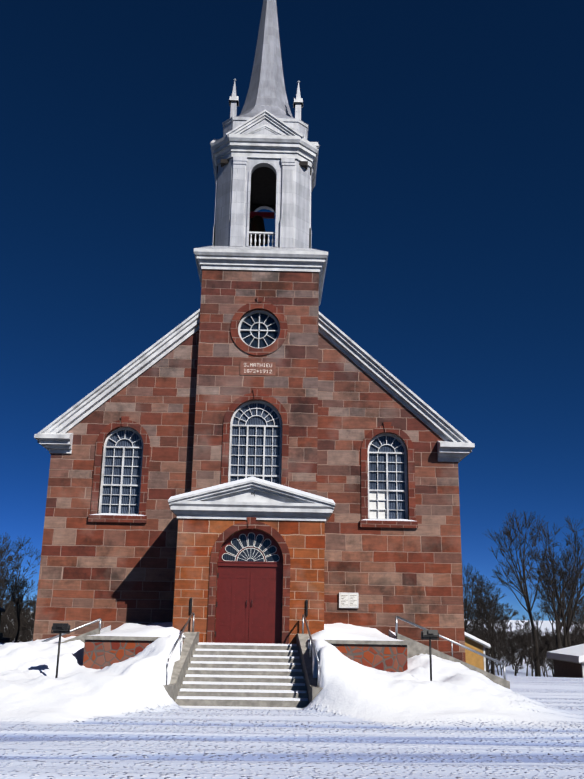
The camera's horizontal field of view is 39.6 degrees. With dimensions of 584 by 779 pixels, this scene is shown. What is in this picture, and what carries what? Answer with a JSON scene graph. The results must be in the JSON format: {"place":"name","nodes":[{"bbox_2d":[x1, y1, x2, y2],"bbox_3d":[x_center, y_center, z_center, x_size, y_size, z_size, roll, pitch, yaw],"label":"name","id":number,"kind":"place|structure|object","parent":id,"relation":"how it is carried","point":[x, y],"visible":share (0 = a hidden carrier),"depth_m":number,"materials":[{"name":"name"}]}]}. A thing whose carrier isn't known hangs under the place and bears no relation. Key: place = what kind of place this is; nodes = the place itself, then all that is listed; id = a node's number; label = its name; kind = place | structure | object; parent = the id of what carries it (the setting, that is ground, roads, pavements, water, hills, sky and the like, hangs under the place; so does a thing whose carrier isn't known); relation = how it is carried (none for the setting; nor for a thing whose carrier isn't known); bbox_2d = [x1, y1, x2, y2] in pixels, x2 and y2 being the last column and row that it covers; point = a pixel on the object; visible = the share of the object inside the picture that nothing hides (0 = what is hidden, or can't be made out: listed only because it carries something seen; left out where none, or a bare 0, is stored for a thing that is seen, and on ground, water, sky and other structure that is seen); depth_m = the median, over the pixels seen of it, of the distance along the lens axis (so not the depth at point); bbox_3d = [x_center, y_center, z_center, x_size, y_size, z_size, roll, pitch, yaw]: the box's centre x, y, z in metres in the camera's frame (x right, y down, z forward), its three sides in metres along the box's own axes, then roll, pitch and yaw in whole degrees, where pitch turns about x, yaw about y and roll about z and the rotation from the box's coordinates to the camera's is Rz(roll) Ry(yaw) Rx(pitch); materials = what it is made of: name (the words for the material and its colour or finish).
{"place":"outdoors","nodes":[
{"label":"outdoors","id":0,"kind":"place"},
{"bbox_2d":[0,611,583,778],"bbox_3d":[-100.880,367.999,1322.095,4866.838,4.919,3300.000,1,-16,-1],"label":"snow","id":1,"kind":"structure","parent":0,"point":[129,718],"depth_m":15.16,"materials":[{"name":"white snow"}]},
{"bbox_2d":[0,607,9,642],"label":"statue","id":2,"kind":"object","parent":1,"relation":"on","point":[4,640],"visible":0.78,"depth_m":28.31,"materials":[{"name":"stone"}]},
{"bbox_2d":[0,616,9,626],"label":"tree","id":3,"kind":"object","parent":1,"relation":"on","point":[2,623],"visible":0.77,"depth_m":54.32,"materials":[{"name":"black plant"}]},
{"bbox_2d":[0,533,13,591],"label":"tree","id":4,"kind":"object","parent":1,"relation":"on","point":[1,553],"visible":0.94,"depth_m":47.47,"materials":[{"name":"black plant"}]},
{"bbox_2d":[0,599,13,626],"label":"tree","id":5,"kind":"object","parent":1,"relation":"on","point":[5,605],"visible":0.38,"depth_m":88.98,"materials":[{"name":"black plant"}]},
{"bbox_2d":[0,573,14,606],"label":"tree","id":6,"kind":"object","parent":1,"relation":"on","point":[2,593],"visible":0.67,"depth_m":49.06,"materials":[{"name":"black plant"}]},
{"bbox_2d":[3,627,15,641],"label":"tree","id":7,"kind":"object","parent":1,"relation":"on","point":[14,635],"visible":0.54,"depth_m":44.79,"materials":[{"name":"black plant"}]},
{"bbox_2d":[0,615,20,642],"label":"tree","id":8,"kind":"object","parent":1,"relation":"on","point":[9,626],"visible":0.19,"depth_m":64.17,"materials":[{"name":"black plant"}]},
{"bbox_2d":[0,620,22,642],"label":"tree","id":9,"kind":"object","parent":1,"relation":"on","point":[10,630],"visible":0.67,"depth_m":47.37,"materials":[{"name":"black plant"}]},
{"bbox_2d":[0,535,30,592],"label":"tree","id":10,"kind":"object","parent":1,"relation":"on","point":[2,563],"visible":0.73,"depth_m":54.33,"materials":[{"name":"black plant"}]},
{"bbox_2d":[7,594,23,621],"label":"tree","id":11,"kind":"object","parent":1,"relation":"on","point":[14,604],"visible":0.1,"depth_m":114.72,"materials":[{"name":"black plant"}]},
{"bbox_2d":[0,574,32,642],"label":"tree","id":12,"kind":"object","parent":1,"relation":"on","point":[15,588],"visible":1,"depth_m":42.16,"materials":[{"name":"black plant"}]},
{"bbox_2d":[4,613,34,642],"bbox_3d":[-18.385,17.074,55.294,2.378,3.950,2.307,-5,-17,21],"label":"tree","id":13,"kind":"object","parent":1,"relation":"on","point":[24,632],"visible":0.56,"depth_m":55.24,"materials":[{"name":"black plant"}]},
{"bbox_2d":[7,601,31,621],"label":"tree","id":14,"kind":"object","parent":1,"relation":"on","point":[18,609],"visible":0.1,"depth_m":108.58,"materials":[{"name":"black plant"}]},
{"bbox_2d":[0,538,40,616],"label":"tree","id":15,"kind":"object","parent":1,"relation":"on","point":[20,559],"visible":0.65,"depth_m":60.74,"materials":[{"name":"black plant"}]},
{"bbox_2d":[7,599,33,620],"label":"tree","id":16,"kind":"object","parent":1,"relation":"on","point":[18,610],"visible":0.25,"depth_m":107.35,"materials":[{"name":"black plant"}]},
{"bbox_2d":[8,596,35,638],"bbox_3d":[-16.058,15.165,50.351,2.654,4.496,2.735,-7,-17,26],"label":"tree","id":17,"kind":"object","parent":1,"relation":"on","point":[24,620],"visible":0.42,"depth_m":50.18,"materials":[{"name":"black plant"}]},
{"bbox_2d":[10,574,33,596],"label":"tree","id":18,"kind":"object","parent":1,"relation":"on","point":[20,581],"visible":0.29,"depth_m":203.03,"materials":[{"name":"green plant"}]},
{"bbox_2d":[13,609,34,636],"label":"tree","id":19,"kind":"object","parent":1,"relation":"on","point":[22,620],"visible":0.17,"depth_m":87.59,"materials":[{"name":"black plant"}]},
{"bbox_2d":[15,600,35,617],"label":"tree","id":20,"kind":"object","parent":1,"relation":"on","point":[28,609],"visible":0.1,"depth_m":114.84,"materials":[{"name":"black plant"}]},
{"bbox_2d":[21,624,33,640],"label":"tree","id":21,"kind":"object","parent":1,"relation":"on","point":[22,629],"visible":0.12,"depth_m":59.35,"materials":[{"name":"black plant"}]},
{"bbox_2d":[51,623,69,677],"bbox_3d":[-5.284,6.122,18.313,0.410,1.626,0.257,1,-16,-1],"label":"flood light","id":22,"kind":"object","parent":1,"relation":"on","point":[60,628],"visible":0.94,"depth_m":18.43,"materials":[{"name":"black metal"}]},
{"bbox_2d":[163,612,322,707],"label":"front steps","id":23,"kind":"structure","parent":1,"relation":"on","point":[243,674],"depth_m":18.92,"materials":[{"name":"concrete"}]},
{"bbox_2d":[33,0,474,661],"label":"church","id":24,"kind":"structure","parent":1,"relation":"on","point":[257,448],"depth_m":24.62,"materials":[{"name":"stone"}]},
{"bbox_2d":[41,616,509,688],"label":"terraces","id":25,"kind":"object","parent":1,"relation":"on","point":[375,648],"visible":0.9,"depth_m":19.95,"materials":[{"name":"stone"}]},
{"bbox_2d":[421,630,438,680],"bbox_3d":[3.163,6.259,18.490,0.410,1.511,0.257,1,-16,-1],"label":"flood light","id":26,"kind":"object","parent":1,"relation":"on","point":[429,635],"visible":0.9,"depth_m":18.59,"materials":[{"name":"black metal"}]},
{"bbox_2d":[463,599,473,631],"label":"tree","id":27,"kind":"object","parent":1,"relation":"on","point":[464,604],"visible":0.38,"depth_m":65.61,"materials":[{"name":"black plant"}]},
{"bbox_2d":[464,599,484,632],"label":"tree","id":28,"kind":"object","parent":1,"relation":"on","point":[474,622],"visible":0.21,"depth_m":78.04,"materials":[{"name":"black plant"}]},
{"bbox_2d":[466,626,483,637],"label":"tree","id":29,"kind":"object","parent":1,"relation":"on","point":[481,632],"visible":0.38,"depth_m":56.57,"materials":[{"name":"black plant"}]},
{"bbox_2d":[462,562,488,630],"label":"tree","id":30,"kind":"object","parent":1,"relation":"on","point":[472,596],"visible":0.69,"depth_m":73.83,"materials":[{"name":"black plant"}]},
{"bbox_2d":[464,631,490,670],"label":"yellow shed","id":31,"kind":"structure","parent":1,"relation":"on","point":[478,645],"depth_m":49.17,"materials":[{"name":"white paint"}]},
{"bbox_2d":[466,584,492,608],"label":"tree","id":32,"kind":"object","parent":1,"relation":"on","point":[482,591],"visible":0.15,"depth_m":229.62,"materials":[{"name":"black plant"}]},
{"bbox_2d":[466,602,493,635],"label":"tree","id":33,"kind":"object","parent":1,"relation":"on","point":[478,618],"visible":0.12,"depth_m":122.06,"materials":[{"name":"black plant"}]},
{"bbox_2d":[469,577,493,620],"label":"tree","id":34,"kind":"object","parent":1,"relation":"on","point":[481,592],"visible":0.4,"depth_m":174.74,"materials":[{"name":"black plant"}]},
{"bbox_2d":[467,578,504,652],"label":"tree","id":35,"kind":"object","parent":1,"relation":"on","point":[489,598],"visible":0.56,"depth_m":110.66,"materials":[{"name":"black plant"}]},
{"bbox_2d":[476,629,496,673],"bbox_3d":[15.055,20.483,62.316,1.585,4.263,2.332,-6,-17,23],"label":"tree","id":36,"kind":"object","parent":1,"relation":"on","point":[490,643],"visible":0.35,"depth_m":62.30,"materials":[{"name":"black plant"}]},
{"bbox_2d":[471,591,502,674],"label":"tree","id":37,"kind":"object","parent":1,"relation":"on","point":[490,621],"visible":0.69,"depth_m":69.39,"materials":[{"name":"black plant"}]},
{"bbox_2d":[472,602,505,671],"bbox_3d":[14.250,18.350,59.019,2.363,5.980,2.786,3,-16,-8],"label":"tree","id":38,"kind":"object","parent":1,"relation":"on","point":[487,631],"visible":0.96,"depth_m":59.16,"materials":[{"name":"black plant"}]},
{"bbox_2d":[480,602,504,654],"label":"tree","id":39,"kind":"object","parent":1,"relation":"on","point":[491,616],"visible":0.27,"depth_m":91.50,"materials":[{"name":"black plant"}]},
{"bbox_2d":[486,642,505,674],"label":"tree","id":40,"kind":"object","parent":1,"relation":"on","point":[495,657],"visible":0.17,"depth_m":75.27,"materials":[{"name":"black plant"}]},
{"bbox_2d":[488,653,503,672],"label":"tree","id":41,"kind":"object","parent":1,"relation":"on","point":[495,662],"visible":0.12,"depth_m":64.22,"materials":[{"name":"black plant"}]},
{"bbox_2d":[482,599,518,631],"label":"tree","id":42,"kind":"object","parent":1,"relation":"on","point":[514,613],"visible":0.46,"depth_m":157.90,"materials":[{"name":"black plant"}]},
{"bbox_2d":[489,636,516,674],"bbox_3d":[15.973,20.581,61.423,2.407,4.125,2.335,-5,-16,19],"label":"tree","id":43,"kind":"object","parent":1,"relation":"on","point":[513,649],"visible":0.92,"depth_m":61.36,"materials":[{"name":"black plant"}]},
{"bbox_2d":[497,602,510,625],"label":"tree","id":44,"kind":"object","parent":1,"relation":"on","point":[504,616],"visible":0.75,"depth_m":200.33,"materials":[{"name":"black plant"}]},
{"bbox_2d":[493,638,517,666],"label":"tree","id":45,"kind":"object","parent":1,"relation":"on","point":[500,642],"visible":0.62,"depth_m":70.67,"materials":[{"name":"black plant"}]},
{"bbox_2d":[496,631,517,669],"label":"tree","id":46,"kind":"object","parent":1,"relation":"on","point":[510,645],"visible":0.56,"depth_m":88.93,"materials":[{"name":"black plant"}]},
{"bbox_2d":[498,629,517,651],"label":"tree","id":47,"kind":"object","parent":1,"relation":"on","point":[506,630],"visible":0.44,"depth_m":106.78,"materials":[{"name":"black plant"}]},
{"bbox_2d":[501,625,521,658],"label":"tree","id":48,"kind":"object","parent":1,"relation":"on","point":[511,634],"visible":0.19,"depth_m":108.17,"materials":[{"name":"black plant"}]},
{"bbox_2d":[496,636,529,673],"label":"tree","id":49,"kind":"object","parent":1,"relation":"on","point":[518,650],"visible":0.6,"depth_m":76.06,"materials":[{"name":"black plant"}]},
{"bbox_2d":[482,509,548,676],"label":"tree","id":50,"kind":"object","parent":1,"relation":"on","point":[521,579],"visible":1,"depth_m":65.22,"materials":[{"name":"brown plant"}]},
{"bbox_2d":[507,652,524,675],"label":"tree","id":51,"kind":"object","parent":1,"relation":"on","point":[519,660],"visible":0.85,"depth_m":68.22,"materials":[{"name":"black plant"}]},
{"bbox_2d":[506,643,525,672],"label":"tree","id":52,"kind":"object","parent":1,"relation":"on","point":[507,652],"visible":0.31,"depth_m":82.65,"materials":[{"name":"black plant"}]},
{"bbox_2d":[507,634,526,664],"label":"tree","id":53,"kind":"object","parent":1,"relation":"on","point":[515,642],"visible":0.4,"depth_m":96.79,"materials":[{"name":"black plant"}]},
{"bbox_2d":[515,619,530,632],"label":"tree","id":54,"kind":"object","parent":1,"relation":"on","point":[517,624],"visible":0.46,"depth_m":181.98,"materials":[{"name":"brown plant"}]},
{"bbox_2d":[514,615,533,632],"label":"tree","id":55,"kind":"object","parent":1,"relation":"on","point":[527,623],"visible":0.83,"depth_m":179.66,"materials":[{"name":"brown plant"}]},
{"bbox_2d":[516,640,540,675],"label":"tree","id":56,"kind":"object","parent":1,"relation":"on","point":[527,659],"visible":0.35,"depth_m":77.69,"materials":[{"name":"brown plant"}]},
{"bbox_2d":[517,634,545,675],"bbox_3d":[17.780,19.818,59.059,2.457,4.145,2.384,-14,-21,43],"label":"tree","id":57,"kind":"object","parent":1,"relation":"on","point":[540,650],"visible":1,"depth_m":59.33,"materials":[{"name":"brown plant"}]},
{"bbox_2d":[525,651,546,668],"bbox_3d":[19.131,21.969,64.089,2.072,3.414,2.135,8,-17,-24],"label":"tree","id":58,"kind":"object","parent":1,"relation":"on","point":[533,658],"visible":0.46,"depth_m":63.96,"materials":[{"name":"brown plant"}]},
{"bbox_2d":[522,626,551,645],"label":"tree","id":59,"kind":"object","parent":1,"relation":"on","point":[538,634],"visible":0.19,"depth_m":98.87,"materials":[{"name":"brown plant"}]},
{"bbox_2d":[523,628,552,652],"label":"tree","id":60,"kind":"object","parent":1,"relation":"on","point":[530,635],"visible":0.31,"depth_m":95.40,"materials":[{"name":"brown plant"}]},
{"bbox_2d":[520,634,555,657],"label":"tree","id":61,"kind":"object","parent":1,"relation":"on","point":[539,644],"visible":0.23,"depth_m":82.41,"materials":[{"name":"brown plant"}]},
{"bbox_2d":[532,609,548,632],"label":"tree","id":62,"kind":"object","parent":1,"relation":"on","point":[534,613],"visible":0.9,"depth_m":162.68,"materials":[{"name":"brown plant"}]},
{"bbox_2d":[533,645,553,676],"bbox_3d":[19.864,21.528,62.996,2.051,3.526,2.114,14,-20,-39],"label":"tree","id":63,"kind":"object","parent":1,"relation":"on","point":[550,661],"visible":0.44,"depth_m":62.93,"materials":[{"name":"brown plant"}]},
{"bbox_2d":[530,638,561,676],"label":"tree","id":64,"kind":"object","parent":1,"relation":"on","point":[546,643],"visible":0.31,"depth_m":73.24,"materials":[{"name":"brown plant"}]},
{"bbox_2d":[540,594,565,630],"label":"tree","id":65,"kind":"object","parent":1,"relation":"on","point":[550,611],"visible":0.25,"depth_m":208.47,"materials":[{"name":"brown plant"}]},
{"bbox_2d":[525,541,583,649],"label":"tree","id":66,"kind":"object","parent":1,"relation":"on","point":[558,630],"visible":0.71,"depth_m":68.12,"materials":[{"name":"brown plant"}]},
{"bbox_2d":[530,517,583,646],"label":"tree","id":67,"kind":"object","parent":1,"relation":"on","point":[548,572],"visible":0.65,"depth_m":72.44,"materials":[{"name":"brown plant"}]},
{"bbox_2d":[531,548,583,647],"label":"tree","id":68,"kind":"object","parent":1,"relation":"on","point":[545,603],"visible":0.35,"depth_m":78.92,"materials":[{"name":"brown plant"}]},
{"bbox_2d":[532,549,583,647],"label":"tree","id":69,"kind":"object","parent":1,"relation":"on","point":[570,623],"visible":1,"depth_m":61.18,"materials":[{"name":"brown plant"}]},
{"bbox_2d":[550,631,572,646],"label":"tree","id":70,"kind":"object","parent":1,"relation":"on","point":[560,637],"visible":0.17,"depth_m":84.83,"materials":[{"name":"brown plant"}]},
{"bbox_2d":[547,644,583,677],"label":"brown shed","id":71,"kind":"structure","parent":1,"relation":"on","point":[568,661],"depth_m":48.76,"materials":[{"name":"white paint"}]},
{"bbox_2d":[557,594,583,638],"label":"tree","id":72,"kind":"object","parent":1,"relation":"on","point":[576,623],"visible":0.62,"depth_m":63.73,"materials":[{"name":"brown plant"}]},
{"bbox_2d":[562,625,583,644],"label":"tree","id":73,"kind":"object","parent":1,"relation":"on","point":[573,629],"visible":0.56,"depth_m":101.33,"materials":[{"name":"brown plant"}]},
{"bbox_2d":[571,634,581,645],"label":"tree","id":74,"kind":"object","parent":1,"relation":"on","point":[576,637],"visible":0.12,"depth_m":74.95,"materials":[{"name":"brown plant"}]},
{"bbox_2d":[0,0,583,620],"label":"sky","id":75,"kind":"structure","parent":0,"point":[447,196],"materials":[{"name":"blue"}]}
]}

